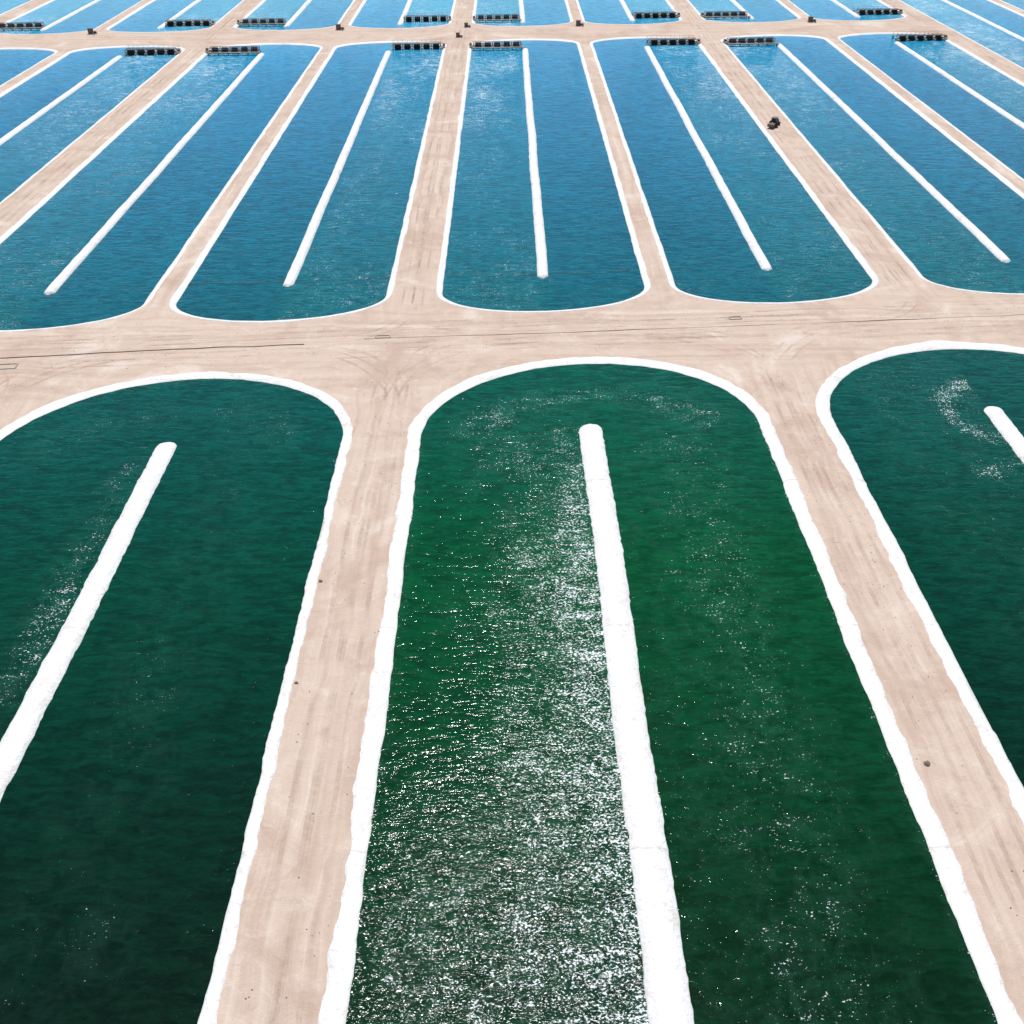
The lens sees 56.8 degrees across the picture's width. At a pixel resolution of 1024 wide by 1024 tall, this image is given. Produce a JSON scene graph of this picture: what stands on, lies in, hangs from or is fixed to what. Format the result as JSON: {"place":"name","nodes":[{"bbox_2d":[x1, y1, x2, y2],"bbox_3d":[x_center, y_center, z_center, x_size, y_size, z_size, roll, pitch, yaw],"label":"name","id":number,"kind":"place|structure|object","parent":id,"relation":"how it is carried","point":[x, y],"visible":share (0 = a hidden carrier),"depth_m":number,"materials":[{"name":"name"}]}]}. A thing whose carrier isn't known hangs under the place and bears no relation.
{"place":"outdoors","nodes":[
{"label":"outdoors","id":0,"kind":"place"},
{"bbox_2d":[0,0,30,13],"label":"pond water","id":1,"kind":"structure","parent":0,"point":[6,5],"depth_m":405.39,"materials":[{"name":"blue liquid"}]},
{"bbox_2d":[0,49,53,84],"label":"pond water","id":2,"kind":"structure","parent":0,"point":[14,63],"depth_m":323.72,"materials":[{"name":"blue liquid"}]},
{"bbox_2d":[0,47,57,86],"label":"pond bank","id":3,"kind":"structure","parent":0,"point":[54,51],"depth_m":335.39,"materials":[{"name":"white concrete"}]},
{"bbox_2d":[0,0,141,33],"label":"pond water","id":4,"kind":"structure","parent":0,"point":[97,14],"depth_m":386.25,"materials":[{"name":"blue liquid"}]},
{"bbox_2d":[0,22,45,30],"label":"paddle wheel","id":5,"kind":"object","parent":4,"relation":"on","point":[29,25],"visible":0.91,"depth_m":365.12,"materials":[{"name":"metal"}]},
{"bbox_2d":[40,0,100,30],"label":"pond divider","id":6,"kind":"object","parent":4,"relation":"in","point":[68,16],"visible":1,"depth_m":383.97,"materials":[{"name":"white concrete"}]},
{"bbox_2d":[0,0,142,33],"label":"pond bank","id":7,"kind":"structure","parent":0,"point":[29,11],"depth_m":387.79,"materials":[{"name":"white concrete"}]},
{"bbox_2d":[0,47,181,201],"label":"pond water","id":8,"kind":"structure","parent":0,"point":[32,148],"depth_m":281.23,"materials":[{"name":"blue liquid"}]},
{"bbox_2d":[0,55,121,144],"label":"pond divider","id":9,"kind":"object","parent":8,"relation":"in","point":[23,125],"visible":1,"depth_m":280.19,"materials":[{"name":"white concrete"}]},
{"bbox_2d":[124,45,180,55],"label":"paddle wheel","id":10,"kind":"object","parent":8,"relation":"on","point":[141,51],"visible":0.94,"depth_m":330.18,"materials":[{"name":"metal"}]},
{"bbox_2d":[0,45,184,203],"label":"pond bank","id":11,"kind":"structure","parent":0,"point":[28,78],"depth_m":300.60,"materials":[{"name":"white concrete"}]},
{"bbox_2d":[0,45,319,329],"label":"pond water","id":12,"kind":"structure","parent":0,"point":[124,265],"depth_m":215.81,"materials":[{"name":"blue liquid"}]},
{"bbox_2d":[44,53,264,294],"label":"pond divider","id":13,"kind":"object","parent":12,"relation":"in","point":[54,286],"visible":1,"depth_m":219.50,"materials":[{"name":"white concrete"}]},
{"bbox_2d":[205,45,260,55],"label":"paddle wheel","id":14,"kind":"object","parent":12,"relation":"on","point":[223,49],"visible":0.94,"depth_m":331.89,"materials":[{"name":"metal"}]},
{"bbox_2d":[0,43,322,331],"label":"pond bank","id":15,"kind":"structure","parent":0,"point":[30,213],"depth_m":228.97,"materials":[{"name":"white concrete"}]},
{"bbox_2d":[0,379,342,1023],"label":"pond water","id":16,"kind":"structure","parent":0,"point":[126,801],"depth_m":101.22,"materials":[{"name":"green liquid"}]},
{"bbox_2d":[0,442,176,800],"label":"pond divider","id":17,"kind":"object","parent":16,"relation":"in","point":[17,737],"visible":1,"depth_m":106.38,"materials":[{"name":"white concrete"}]},
{"bbox_2d":[106,0,243,32],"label":"pond bank","id":18,"kind":"structure","parent":0,"point":[128,15],"depth_m":380.78,"materials":[{"name":"white concrete"}]},
{"bbox_2d":[109,0,241,31],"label":"pond water","id":19,"kind":"structure","parent":0,"point":[152,16],"depth_m":387.91,"materials":[{"name":"blue liquid"}]},
{"bbox_2d":[157,0,200,28],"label":"pond divider","id":20,"kind":"object","parent":19,"relation":"in","point":[184,10],"visible":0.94,"depth_m":389.17,"materials":[{"name":"white concrete"}]},
{"bbox_2d":[165,17,214,26],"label":"paddle wheel","id":21,"kind":"object","parent":19,"relation":"on","point":[205,22],"visible":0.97,"depth_m":369.33,"materials":[{"name":"metal"}]},
{"bbox_2d":[0,371,352,1023],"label":"pond bank","id":22,"kind":"structure","parent":0,"point":[226,947],"depth_m":103.69,"materials":[{"name":"white concrete"}]},
{"bbox_2d":[233,0,354,29],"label":"pond bank","id":23,"kind":"structure","parent":0,"point":[259,5],"depth_m":387.50,"materials":[{"name":"white concrete"}]},
{"bbox_2d":[237,0,352,29],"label":"pond water","id":24,"kind":"structure","parent":0,"point":[320,13],"depth_m":389.59,"materials":[{"name":"blue liquid"}]},
{"bbox_2d":[237,18,286,26],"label":"paddle wheel","id":25,"kind":"object","parent":24,"relation":"on","point":[246,21],"visible":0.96,"depth_m":371.13,"materials":[{"name":"metal"}]},
{"bbox_2d":[283,0,311,26],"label":"pond divider","id":26,"kind":"object","parent":24,"relation":"in","point":[297,14],"visible":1,"depth_m":387.07,"materials":[{"name":"white concrete"}]},
{"bbox_2d":[169,41,446,322],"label":"pond bank","id":27,"kind":"structure","parent":0,"point":[177,295],"depth_m":210.57,"materials":[{"name":"white concrete"}]},
{"bbox_2d":[176,43,442,320],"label":"pond water","id":28,"kind":"structure","parent":0,"point":[258,241],"depth_m":213.76,"materials":[{"name":"blue liquid"}]},
{"bbox_2d":[283,51,390,286],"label":"pond divider","id":29,"kind":"object","parent":28,"relation":"in","point":[298,261],"visible":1,"depth_m":222.13,"materials":[{"name":"white concrete"}]},
{"bbox_2d":[391,39,444,49],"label":"paddle wheel","id":30,"kind":"object","parent":28,"relation":"on","point":[426,45],"visible":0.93,"depth_m":337.14,"materials":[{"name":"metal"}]},
{"bbox_2d":[348,0,455,27],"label":"pond bank","id":31,"kind":"structure","parent":0,"point":[364,2],"depth_m":386.76,"materials":[{"name":"white concrete"}]},
{"bbox_2d":[351,0,453,27],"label":"pond water","id":32,"kind":"structure","parent":0,"point":[380,14],"depth_m":391.29,"materials":[{"name":"blue liquid"}]},
{"bbox_2d":[397,0,412,24],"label":"pond divider","id":33,"kind":"object","parent":32,"relation":"in","point":[406,10],"visible":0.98,"depth_m":390.37,"materials":[{"name":"white concrete"}]},
{"bbox_2d":[404,13,450,21],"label":"paddle wheel","id":34,"kind":"object","parent":32,"relation":"on","point":[425,18],"visible":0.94,"depth_m":376.40,"materials":[{"name":"metal"}]},
{"bbox_2d":[0,0,1023,1023],"bbox_3d":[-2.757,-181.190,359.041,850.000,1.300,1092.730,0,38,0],"label":"dirt road","id":35,"kind":"structure","parent":0,"point":[786,363],"depth_m":154.01,"materials":[{"name":"beige soil"}]},
{"bbox_2d":[0,363,18,369],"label":"concrete valve box","id":36,"kind":"object","parent":35,"relation":"on","point":[8,364],"visible":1,"depth_m":153.80,"materials":[{"name":"beige concrete"}]},
{"bbox_2d":[87,28,97,33],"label":"pump unit","id":37,"kind":"object","parent":35,"relation":"on","point":[90,31],"visible":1,"depth_m":355.70,"materials":[{"name":"metal"}]},
{"bbox_2d":[0,344,303,358],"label":"irrigation pipe","id":38,"kind":"object","parent":35,"relation":"on","point":[151,350],"visible":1,"depth_m":157.68,"materials":[{"name":"plastic"}]},
{"bbox_2d":[335,24,343,29],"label":"pump unit","id":39,"kind":"object","parent":35,"relation":"on","point":[338,27],"visible":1,"depth_m":361.67,"materials":[{"name":"metal"}]},
{"bbox_2d":[375,334,390,337],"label":"concrete valve box","id":40,"kind":"object","parent":35,"relation":"on","point":[389,335],"visible":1,"depth_m":161.51,"materials":[{"name":"beige concrete"}]},
{"bbox_2d":[455,32,462,37],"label":"pump unit","id":41,"kind":"object","parent":35,"relation":"on","point":[458,35],"visible":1,"depth_m":351.24,"materials":[{"name":"metal"}]},
{"bbox_2d":[464,22,470,27],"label":"pump unit","id":42,"kind":"object","parent":35,"relation":"on","point":[466,25],"visible":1,"depth_m":365.78,"materials":[{"name":"metal"}]},
{"bbox_2d":[9,306,1023,998],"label":"loose stones","id":43,"kind":"object","parent":35,"relation":"on","point":[599,344],"visible":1,"depth_m":137.23,"materials":[{"name":"stone"}]},
{"bbox_2d":[575,20,583,25],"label":"pump unit","id":44,"kind":"object","parent":35,"relation":"on","point":[578,23],"visible":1,"depth_m":367.34,"materials":[{"name":"metal"}]},
{"bbox_2d":[372,314,1023,338],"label":"irrigation pipe","id":45,"kind":"object","parent":35,"relation":"on","point":[690,327],"visible":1,"depth_m":164.05,"materials":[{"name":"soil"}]},
{"bbox_2d":[728,316,741,319],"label":"concrete valve box","id":46,"kind":"object","parent":35,"relation":"on","point":[735,318],"visible":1,"depth_m":167.05,"materials":[{"name":"beige concrete"}]},
{"bbox_2d":[767,116,780,127],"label":"farm tractor","id":47,"kind":"object","parent":35,"relation":"on","point":[775,121],"visible":1,"depth_m":258.90,"materials":[{"name":"paint"}]},
{"bbox_2d":[807,16,815,22],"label":"pump unit","id":48,"kind":"object","parent":35,"relation":"on","point":[811,19],"visible":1,"depth_m":373.44,"materials":[{"name":"metal"}]},
{"bbox_2d":[924,761,930,766],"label":"rock","id":49,"kind":"object","parent":35,"relation":"on","point":[927,763],"visible":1,"depth_m":91.16,"materials":[{"name":"stone"}]},
{"bbox_2d":[475,0,569,25],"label":"pond water","id":50,"kind":"structure","parent":0,"point":[545,12],"depth_m":393.00,"materials":[{"name":"blue liquid"}]},
{"bbox_2d":[473,14,521,22],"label":"paddle wheel","id":51,"kind":"object","parent":50,"relation":"on","point":[497,17],"visible":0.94,"depth_m":377.50,"materials":[{"name":"metal"}]},
{"bbox_2d":[518,0,524,22],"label":"pond divider","id":52,"kind":"object","parent":50,"relation":"in","point":[521,9],"visible":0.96,"depth_m":392.11,"materials":[{"name":"white concrete"}]},
{"bbox_2d":[472,0,573,25],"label":"pond bank","id":53,"kind":"structure","parent":0,"point":[566,3],"depth_m":389.23,"materials":[{"name":"white concrete"}]},
{"bbox_2d":[442,40,643,310],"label":"pond water","id":54,"kind":"structure","parent":0,"point":[587,237],"depth_m":216.85,"materials":[{"name":"blue liquid"}]},
{"bbox_2d":[469,41,523,50],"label":"paddle wheel","id":55,"kind":"object","parent":54,"relation":"on","point":[487,44],"visible":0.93,"depth_m":338.28,"materials":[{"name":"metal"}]},
{"bbox_2d":[522,48,547,277],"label":"pond divider","id":56,"kind":"object","parent":54,"relation":"in","point":[541,254],"visible":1,"depth_m":225.28,"materials":[{"name":"white concrete"}]},
{"bbox_2d":[436,38,650,312],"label":"pond bank","id":57,"kind":"structure","parent":0,"point":[637,252],"depth_m":215.37,"materials":[{"name":"white concrete"}]},
{"bbox_2d":[578,0,678,23],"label":"pond water","id":58,"kind":"structure","parent":0,"point":[605,11],"depth_m":394.72,"materials":[{"name":"blue liquid"}]},
{"bbox_2d":[619,0,634,20],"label":"pond divider","id":59,"kind":"object","parent":58,"relation":"in","point":[627,10],"visible":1,"depth_m":392.23,"materials":[{"name":"white concrete"}]},
{"bbox_2d":[631,9,680,18],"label":"paddle wheel","id":60,"kind":"object","parent":58,"relation":"on","point":[643,15],"visible":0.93,"depth_m":381.99,"materials":[{"name":"metal"}]},
{"bbox_2d":[576,0,681,24],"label":"pond bank","id":61,"kind":"structure","parent":0,"point":[583,19],"depth_m":391.29,"materials":[{"name":"white concrete"}]},
{"bbox_2d":[318,357,1022,1023],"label":"pond bank","id":62,"kind":"structure","parent":0,"point":[344,945],"depth_m":95.11,"materials":[{"name":"white concrete"}]},
{"bbox_2d":[346,364,997,1023],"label":"pond water","id":63,"kind":"structure","parent":0,"point":[498,880],"depth_m":92.49,"materials":[{"name":"green liquid"}]},
{"bbox_2d":[579,424,693,1023],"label":"pond divider","id":64,"kind":"object","parent":63,"relation":"in","point":[667,993],"visible":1,"depth_m":90.55,"materials":[{"name":"white concrete"}]},
{"bbox_2d":[593,38,871,301],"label":"pond water","id":65,"kind":"structure","parent":0,"point":[805,249],"depth_m":220.03,"materials":[{"name":"blue liquid"}]},
{"bbox_2d":[645,35,700,45],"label":"paddle wheel","id":66,"kind":"object","parent":65,"relation":"on","point":[664,41],"visible":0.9,"depth_m":342.92,"materials":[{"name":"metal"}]},
{"bbox_2d":[644,46,771,270],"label":"pond divider","id":67,"kind":"object","parent":65,"relation":"in","point":[758,253],"visible":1,"depth_m":228.52,"materials":[{"name":"white concrete"}]},
{"bbox_2d":[590,37,878,303],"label":"pond bank","id":68,"kind":"structure","parent":0,"point":[859,257],"depth_m":216.90,"materials":[{"name":"white concrete"}]},
{"bbox_2d":[689,0,797,21],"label":"pond water","id":69,"kind":"structure","parent":0,"point":[766,10],"depth_m":396.46,"materials":[{"name":"blue liquid"}]},
{"bbox_2d":[700,11,750,18],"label":"paddle wheel","id":70,"kind":"object","parent":69,"relation":"on","point":[710,14],"visible":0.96,"depth_m":382.50,"materials":[{"name":"metal"}]},
{"bbox_2d":[730,0,753,18],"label":"pond divider","id":71,"kind":"object","parent":69,"relation":"in","point":[738,6],"visible":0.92,"depth_m":397.59,"materials":[{"name":"white concrete"}]},
{"bbox_2d":[687,0,800,22],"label":"pond bank","id":72,"kind":"structure","parent":0,"point":[783,5],"depth_m":391.59,"materials":[{"name":"white concrete"}]},
{"bbox_2d":[789,0,903,19],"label":"pond water","id":73,"kind":"structure","parent":0,"point":[825,9],"depth_m":398.21,"materials":[{"name":"blue liquid"}]},
{"bbox_2d":[831,0,859,17],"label":"pond divider","id":74,"kind":"object","parent":73,"relation":"in","point":[846,8],"visible":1,"depth_m":395.94,"materials":[{"name":"white concrete"}]},
{"bbox_2d":[853,6,902,14],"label":"paddle wheel","id":75,"kind":"object","parent":73,"relation":"on","point":[878,11],"visible":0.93,"depth_m":387.68,"materials":[{"name":"metal"}]},
{"bbox_2d":[788,0,906,20],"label":"pond bank","id":76,"kind":"structure","parent":0,"point":[887,5],"depth_m":386.18,"materials":[{"name":"white concrete"}]},
{"bbox_2d":[721,34,1023,294],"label":"pond bank","id":77,"kind":"structure","parent":0,"point":[1007,182],"depth_m":247.13,"materials":[{"name":"white concrete"}]},
{"bbox_2d":[727,36,1023,292],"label":"pond water","id":78,"kind":"structure","parent":0,"point":[932,237],"depth_m":233.14,"materials":[{"name":"blue liquid"}]},
{"bbox_2d":[723,37,779,46],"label":"paddle wheel","id":79,"kind":"object","parent":78,"relation":"on","point":[749,40],"visible":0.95,"depth_m":343.44,"materials":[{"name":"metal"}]},
{"bbox_2d":[777,44,1009,262],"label":"pond divider","id":80,"kind":"object","parent":78,"relation":"in","point":[988,243],"visible":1,"depth_m":232.18,"materials":[{"name":"white concrete"}]},
{"bbox_2d":[815,340,1023,824],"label":"pond bank","id":81,"kind":"structure","parent":0,"point":[956,676],"depth_m":116.21,"materials":[{"name":"white concrete"}]},
{"bbox_2d":[830,349,1023,786],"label":"pond water","id":82,"kind":"structure","parent":0,"point":[939,462],"depth_m":127.28,"materials":[{"name":"teal liquid"}]},
{"bbox_2d":[984,406,1023,462],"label":"pond divider","id":83,"kind":"object","parent":82,"relation":"in","point":[1006,428],"visible":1,"depth_m":138.35,"materials":[{"name":"white concrete"}]},
{"bbox_2d":[837,32,1023,180],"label":"pond bank","id":84,"kind":"structure","parent":0,"point":[984,62],"depth_m":313.27,"materials":[{"name":"white concrete"}]},
{"bbox_2d":[841,34,1023,178],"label":"pond water","id":85,"kind":"structure","parent":0,"point":[995,133],"depth_m":295.06,"materials":[{"name":"blue liquid"}]},
{"bbox_2d":[891,31,947,41],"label":"paddle wheel","id":86,"kind":"object","parent":85,"relation":"on","point":[903,37],"visible":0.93,"depth_m":348.45,"materials":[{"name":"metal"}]},
{"bbox_2d":[895,41,1023,128],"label":"pond divider","id":87,"kind":"object","parent":85,"relation":"in","point":[1018,122],"visible":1,"depth_m":294.36,"materials":[{"name":"white concrete"}]},
{"bbox_2d":[899,0,1023,68],"bbox_3d":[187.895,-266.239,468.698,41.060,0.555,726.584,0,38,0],"label":"pond bank","id":88,"kind":"structure","parent":0,"point":[1007,8],"depth_m":386.13,"materials":[{"name":"white concrete"}]},
{"bbox_2d":[901,0,1023,67],"bbox_3d":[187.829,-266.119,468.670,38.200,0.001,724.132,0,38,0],"label":"pond water","id":89,"kind":"structure","parent":0,"point":[997,41],"depth_m":376.55,"materials":[{"name":"blue liquid"}]},
{"bbox_2d":[941,0,1023,40],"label":"pond divider","id":90,"kind":"object","parent":89,"relation":"in","point":[985,20],"visible":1,"depth_m":376.66,"materials":[{"name":"white concrete"}]},
{"bbox_2d":[1002,0,1023,9],"bbox_3d":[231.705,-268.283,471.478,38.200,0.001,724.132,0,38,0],"label":"pond water","id":91,"kind":"structure","parent":0,"point":[1019,4],"depth_m":409.07,"materials":[{"name":"blue liquid"}]}
]}

